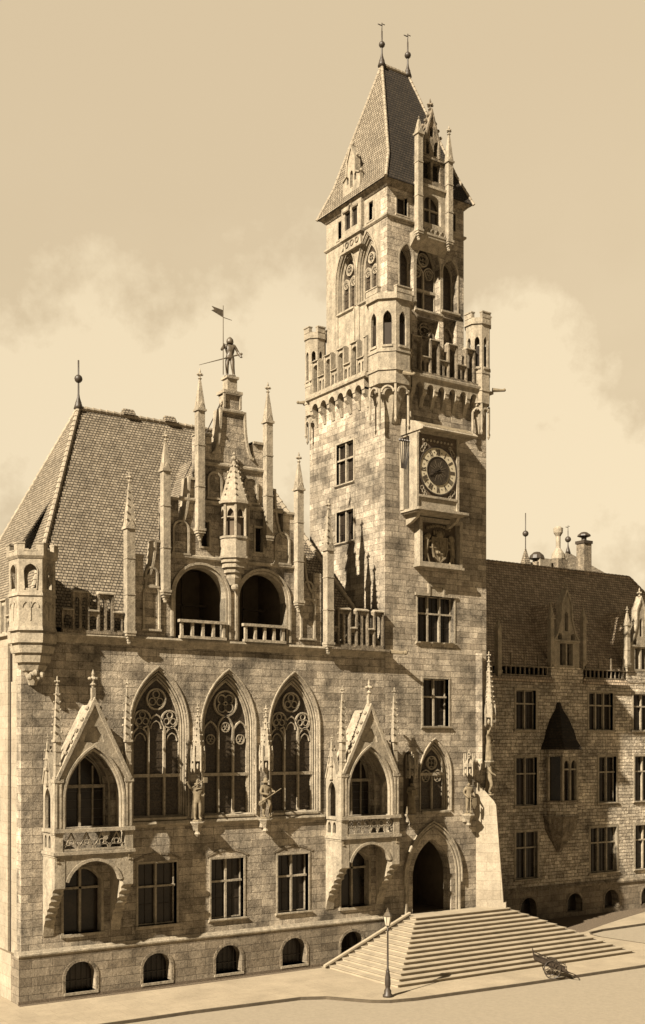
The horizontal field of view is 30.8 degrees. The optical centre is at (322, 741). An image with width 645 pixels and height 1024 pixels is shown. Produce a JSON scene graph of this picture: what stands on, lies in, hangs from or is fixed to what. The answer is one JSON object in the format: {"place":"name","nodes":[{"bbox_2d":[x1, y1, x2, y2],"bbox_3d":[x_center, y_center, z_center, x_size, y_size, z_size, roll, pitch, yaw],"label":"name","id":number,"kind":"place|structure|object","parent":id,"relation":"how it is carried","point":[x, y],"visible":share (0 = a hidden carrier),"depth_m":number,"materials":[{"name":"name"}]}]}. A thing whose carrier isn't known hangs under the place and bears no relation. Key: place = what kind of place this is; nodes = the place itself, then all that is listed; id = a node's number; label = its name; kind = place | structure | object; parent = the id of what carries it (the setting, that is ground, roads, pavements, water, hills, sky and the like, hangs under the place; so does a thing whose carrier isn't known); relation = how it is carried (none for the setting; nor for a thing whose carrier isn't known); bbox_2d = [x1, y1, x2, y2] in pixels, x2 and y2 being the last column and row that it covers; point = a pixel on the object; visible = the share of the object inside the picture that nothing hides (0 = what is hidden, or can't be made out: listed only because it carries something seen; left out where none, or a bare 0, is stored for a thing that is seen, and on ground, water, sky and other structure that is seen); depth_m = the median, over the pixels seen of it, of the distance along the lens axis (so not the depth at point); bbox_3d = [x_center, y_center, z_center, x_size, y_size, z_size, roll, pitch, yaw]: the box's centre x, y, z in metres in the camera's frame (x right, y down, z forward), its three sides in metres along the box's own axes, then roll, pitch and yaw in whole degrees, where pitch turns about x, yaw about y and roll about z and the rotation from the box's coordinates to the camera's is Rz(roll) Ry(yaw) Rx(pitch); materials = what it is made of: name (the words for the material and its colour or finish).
{"place":"outdoors","nodes":[
{"label":"outdoors","id":0,"kind":"place"},
{"bbox_2d":[0,360,407,1004],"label":"town hall","id":1,"kind":"structure","parent":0,"point":[178,608],"depth_m":58.87,"materials":[{"name":"stone"}]},
{"bbox_2d":[63,959,98,996],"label":"cellar window","id":2,"kind":"structure","parent":1,"relation":"in","point":[77,975],"depth_m":55.40,"materials":[{"name":"stone"}]},
{"bbox_2d":[60,866,104,937],"bbox_3d":[-11.422,7.500,55.291,2.200,3.280,0.620,0,0,-34],"label":"window","id":3,"kind":"structure","parent":1,"relation":"in","point":[82,900],"depth_m":55.55,"materials":[{"name":"glass"}]},
{"bbox_2d":[66,752,109,826],"bbox_3d":[-11.450,2.112,55.332,2.790,3.775,0.580,0,0,-34],"label":"window","id":4,"kind":"structure","parent":1,"relation":"in","point":[85,795],"depth_m":55.73,"materials":[{"name":"glass"}]},
{"bbox_2d":[140,950,173,986],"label":"cellar window","id":5,"kind":"structure","parent":1,"relation":"in","point":[153,966],"depth_m":57.58,"materials":[{"name":"stone"}]},
{"bbox_2d":[133,852,181,929],"bbox_3d":[-8.163,7.255,57.416,2.631,3.710,0.560,0,0,-34],"label":"window","id":6,"kind":"structure","parent":1,"relation":"in","point":[155,885],"depth_m":57.54,"materials":[{"name":"glass"}]},
{"bbox_2d":[130,665,188,821],"bbox_3d":[-8.111,0.068,57.500,3.235,7.624,0.620,0,0,-34],"label":"window","id":7,"kind":"structure","parent":1,"relation":"in","point":[158,746],"depth_m":57.75,"materials":[{"name":"glass"}]},
{"bbox_2d":[186,777,207,821],"bbox_3d":[-6.311,2.850,58.002,1.063,2.180,0.640,0,0,-34],"label":"miner statue","id":8,"kind":"object","parent":1,"relation":"on","point":[197,791],"visible":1,"depth_m":58.01,"materials":[{"name":"stone"}]},
{"bbox_2d":[200,306,242,375],"bbox_3d":[-5.192,-20.375,59.553,2.255,3.550,0.686,0,0,-21],"label":"knight statue","id":9,"kind":"object","parent":1,"relation":"on","point":[230,347],"visible":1,"depth_m":59.59,"materials":[{"name":"brown metal"}]},
{"bbox_2d":[206,848,247,922],"bbox_3d":[-4.918,7.255,59.605,2.444,3.710,0.560,0,0,-34],"label":"window","id":10,"kind":"structure","parent":1,"relation":"in","point":[225,875],"depth_m":59.70,"materials":[{"name":"glass"}]},
{"bbox_2d":[213,942,243,976],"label":"cellar window","id":11,"kind":"structure","parent":1,"relation":"in","point":[224,959],"depth_m":59.86,"materials":[{"name":"stone"}]},
{"bbox_2d":[200,668,256,818],"bbox_3d":[-4.878,0.068,59.680,3.235,7.624,0.620,0,0,-34],"label":"window","id":12,"kind":"structure","parent":1,"relation":"in","point":[227,721],"depth_m":59.93,"materials":[{"name":"glass"}]},
{"bbox_2d":[258,777,280,818],"bbox_3d":[-2.850,2.880,60.292,1.378,2.120,0.634,0,0,-34],"label":"hunter statue","id":13,"kind":"object","parent":1,"relation":"on","point":[265,788],"visible":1,"depth_m":60.18,"materials":[{"name":"stone"}]},
{"bbox_2d":[273,844,312,916],"bbox_3d":[-1.630,7.255,61.823,2.474,3.710,0.560,0,0,-34],"label":"window","id":14,"kind":"structure","parent":1,"relation":"in","point":[291,883],"depth_m":61.96,"materials":[{"name":"glass"}]},
{"bbox_2d":[280,935,308,968],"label":"cellar window","id":15,"kind":"structure","parent":1,"relation":"in","point":[290,953],"depth_m":62.06,"materials":[{"name":"stone"}]},
{"bbox_2d":[268,671,320,815],"bbox_3d":[-1.587,0.068,61.900,3.235,7.624,0.620,0,0,-34],"label":"window","id":16,"kind":"structure","parent":1,"relation":"in","point":[293,722],"depth_m":62.18,"materials":[{"name":"glass"}]},
{"bbox_2d":[339,929,364,954],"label":"cellar window","id":17,"kind":"structure","parent":1,"relation":"in","point":[348,939],"depth_m":64.19,"materials":[{"name":"glass"}]},
{"bbox_2d":[334,754,375,815],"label":"window","id":18,"kind":"structure","parent":1,"relation":"in","point":[359,793],"depth_m":64.64,"materials":[{"name":"glass"}]},
{"bbox_2d":[339,850,371,910],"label":"window","id":19,"kind":"structure","parent":1,"relation":"in","point":[355,888],"depth_m":64.46,"materials":[{"name":"glass"}]},
{"bbox_2d":[0,912,644,1023],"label":"pavement","id":20,"kind":"structure","parent":0,"point":[322,981],"depth_m":56.28,"materials":[{"name":"beige concrete"}]},
{"bbox_2d":[18,967,321,1006],"bbox_3d":[-6.925,12.043,57.709,16.500,0.113,0.400,0,0,-34],"label":"drainage strip","id":21,"kind":"object","parent":20,"relation":"on","point":[166,987],"visible":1,"depth_m":57.13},
{"bbox_2d":[101,923,644,1023],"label":"kerb","id":22,"kind":"structure","parent":20,"relation":"on","point":[368,1000],"depth_m":54.95,"materials":[{"name":"stone"}]},
{"bbox_2d":[383,908,392,997],"bbox_3d":[3.099,9.900,55.122,0.532,4.200,0.464,0,0,-34],"label":"street lamp","id":23,"kind":"object","parent":20,"relation":"on","point":[387,916],"visible":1,"depth_m":55.02,"materials":[{"name":"metal"}]},
{"bbox_2d":[296,23,506,922],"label":"clock tower","id":24,"kind":"structure","parent":20,"relation":"on","point":[396,402],"depth_m":67.63,"materials":[{"name":"stone"}]},
{"bbox_2d":[336,220,340,242],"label":"window","id":25,"kind":"structure","parent":24,"relation":"in","point":[339,221],"depth_m":70.02,"materials":[{"name":"stone"}]},
{"bbox_2d":[334,437,354,488],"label":"window","id":26,"kind":"structure","parent":24,"relation":"in","point":[346,452],"depth_m":68.35,"materials":[{"name":"stone"}]},
{"bbox_2d":[334,506,354,546],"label":"window","id":27,"kind":"structure","parent":24,"relation":"in","point":[346,521],"depth_m":68.35,"materials":[{"name":"stone"}]},
{"bbox_2d":[335,247,355,317],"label":"window","id":28,"kind":"structure","parent":24,"relation":"in","point":[347,270],"depth_m":69.83,"materials":[{"name":"stone"}]},
{"bbox_2d":[356,230,377,306],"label":"window","id":29,"kind":"structure","parent":24,"relation":"in","point":[368,267],"depth_m":68.06,"materials":[{"name":"stone"}]},
{"bbox_2d":[366,198,373,223],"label":"window","id":30,"kind":"structure","parent":24,"relation":"in","point":[371,201],"depth_m":67.47,"materials":[{"name":"stone"}]},
{"bbox_2d":[395,193,409,218],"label":"window","id":31,"kind":"structure","parent":24,"relation":"in","point":[400,204],"depth_m":66.81,"materials":[{"name":"stone"}]},
{"bbox_2d":[398,242,416,302],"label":"window","id":32,"kind":"structure","parent":24,"relation":"in","point":[402,257],"depth_m":67.33,"materials":[{"name":"stone"}]},
{"bbox_2d":[406,783,417,813],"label":"robed statue","id":33,"kind":"object","parent":24,"relation":"on","point":[411,791],"visible":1,"depth_m":65.52,"materials":[{"name":"stone"}]},
{"bbox_2d":[414,249,442,317],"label":"window","id":34,"kind":"structure","parent":24,"relation":"in","point":[425,294],"depth_m":68.20,"materials":[{"name":"stone"}]},
{"bbox_2d":[419,738,451,814],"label":"window","id":35,"kind":"structure","parent":24,"relation":"in","point":[434,767],"depth_m":67.48,"materials":[{"name":"glass"}]},
{"bbox_2d":[421,677,451,728],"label":"window","id":36,"kind":"structure","parent":24,"relation":"in","point":[433,688],"depth_m":67.40,"materials":[{"name":"glass"}]},
{"bbox_2d":[415,584,457,647],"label":"window","id":37,"kind":"structure","parent":24,"relation":"in","point":[433,614],"depth_m":67.43,"materials":[{"name":"glass"}]},
{"bbox_2d":[441,258,460,317],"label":"window","id":38,"kind":"structure","parent":24,"relation":"in","point":[446,273],"depth_m":69.13,"materials":[{"name":"stone"}]},
{"bbox_2d":[453,212,457,233],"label":"window","id":39,"kind":"structure","parent":24,"relation":"in","point":[455,221],"depth_m":68.86,"materials":[{"name":"stone"}]},
{"bbox_2d":[463,783,476,813],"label":"armoured statue","id":40,"kind":"object","parent":24,"relation":"on","point":[468,792],"visible":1,"depth_m":67.96,"materials":[{"name":"stone"}]},
{"bbox_2d":[483,728,493,760],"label":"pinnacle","id":41,"kind":"object","parent":24,"relation":"on","point":[487,755],"visible":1,"depth_m":69.01,"materials":[{"name":"stone"}]},
{"bbox_2d":[485,764,498,794],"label":"guardian statue","id":42,"kind":"object","parent":24,"relation":"on","point":[489,781],"visible":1,"depth_m":69.04,"materials":[{"name":"stone"}]},
{"bbox_2d":[323,907,633,987],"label":"entrance stairs","id":43,"kind":"structure","parent":20,"relation":"on","point":[433,947],"depth_m":63.28,"materials":[{"name":"stone"}]},
{"bbox_2d":[532,948,577,978],"bbox_3d":[11.865,11.294,59.761,2.280,1.472,1.024,0,0,6],"label":"handcart","id":44,"kind":"object","parent":20,"relation":"on","point":[553,964],"visible":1,"depth_m":59.44,"materials":[{"name":"paint"}]},
{"bbox_2d":[545,908,644,932],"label":"gravel bed","id":45,"kind":"object","parent":20,"relation":"on","point":[581,923],"visible":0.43,"depth_m":79.02,"materials":[{"name":"beige gravel"}]},
{"bbox_2d":[0,0,644,590],"label":"sky","id":46,"kind":"structure","parent":0,"point":[163,163],"materials":[{"name":"beige"}]},
{"bbox_2d":[128,925,644,1023],"bbox_3d":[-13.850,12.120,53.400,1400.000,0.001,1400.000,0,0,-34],"label":"street","id":47,"kind":"structure","parent":0,"point":[614,998],"depth_m":53.22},
{"bbox_2d":[521,513,603,572],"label":"chimneys","id":48,"kind":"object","parent":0,"point":[580,560],"depth_m":100.25,"materials":[{"name":"stone"}]},
{"bbox_2d":[486,559,644,919],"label":"side wing","id":49,"kind":"structure","parent":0,"point":[565,648],"depth_m":81.12,"materials":[{"name":"beige stone"}]},
{"bbox_2d":[514,687,538,731],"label":"window","id":50,"kind":"structure","parent":49,"relation":"in","point":[523,698],"depth_m":78.36,"materials":[{"name":"glass"}]},
{"bbox_2d":[514,755,539,807],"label":"window","id":51,"kind":"structure","parent":49,"relation":"in","point":[524,773],"depth_m":78.36,"materials":[{"name":"glass"}]},
{"bbox_2d":[514,829,540,881],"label":"window","id":52,"kind":"structure","parent":49,"relation":"in","point":[524,840],"depth_m":78.42,"materials":[{"name":"glass"}]},
{"bbox_2d":[519,896,537,915],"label":"cellar window","id":53,"kind":"structure","parent":49,"relation":"in","point":[524,907],"depth_m":78.68,"materials":[{"name":"glass"}]},
{"bbox_2d":[566,891,583,912],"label":"cellar window","id":54,"kind":"structure","parent":49,"relation":"in","point":[571,902],"depth_m":81.12,"materials":[{"name":"glass"}]},
{"bbox_2d":[587,690,615,732],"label":"window","id":55,"kind":"structure","parent":49,"relation":"in","point":[598,702],"depth_m":82.52,"materials":[{"name":"glass"}]},
{"bbox_2d":[588,824,619,875],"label":"window","id":56,"kind":"structure","parent":49,"relation":"in","point":[602,857],"depth_m":82.70,"materials":[{"name":"glass"}]},
{"bbox_2d":[597,754,619,804],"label":"window","id":57,"kind":"structure","parent":49,"relation":"in","point":[606,779],"depth_m":82.78,"materials":[{"name":"glass"}]},
{"bbox_2d":[603,888,619,908],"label":"cellar window","id":58,"kind":"structure","parent":49,"relation":"in","point":[607,899],"depth_m":83.19,"materials":[{"name":"glass"}]},
{"bbox_2d":[631,692,644,732],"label":"window","id":59,"kind":"structure","parent":49,"relation":"in","point":[638,698],"depth_m":84.70,"materials":[{"name":"stone"}]},
{"bbox_2d":[633,823,644,871],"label":"window","id":60,"kind":"structure","parent":49,"relation":"in","point":[639,828],"depth_m":84.81,"materials":[{"name":"stone"}]},
{"bbox_2d":[633,754,644,802],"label":"window","id":61,"kind":"structure","parent":49,"relation":"in","point":[638,759],"depth_m":84.79,"materials":[{"name":"stone"}]},
{"bbox_2d":[640,886,644,903],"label":"cellar window","id":62,"kind":"structure","parent":49,"relation":"in","point":[642,895],"depth_m":85.37,"materials":[{"name":"stone"}]}
]}

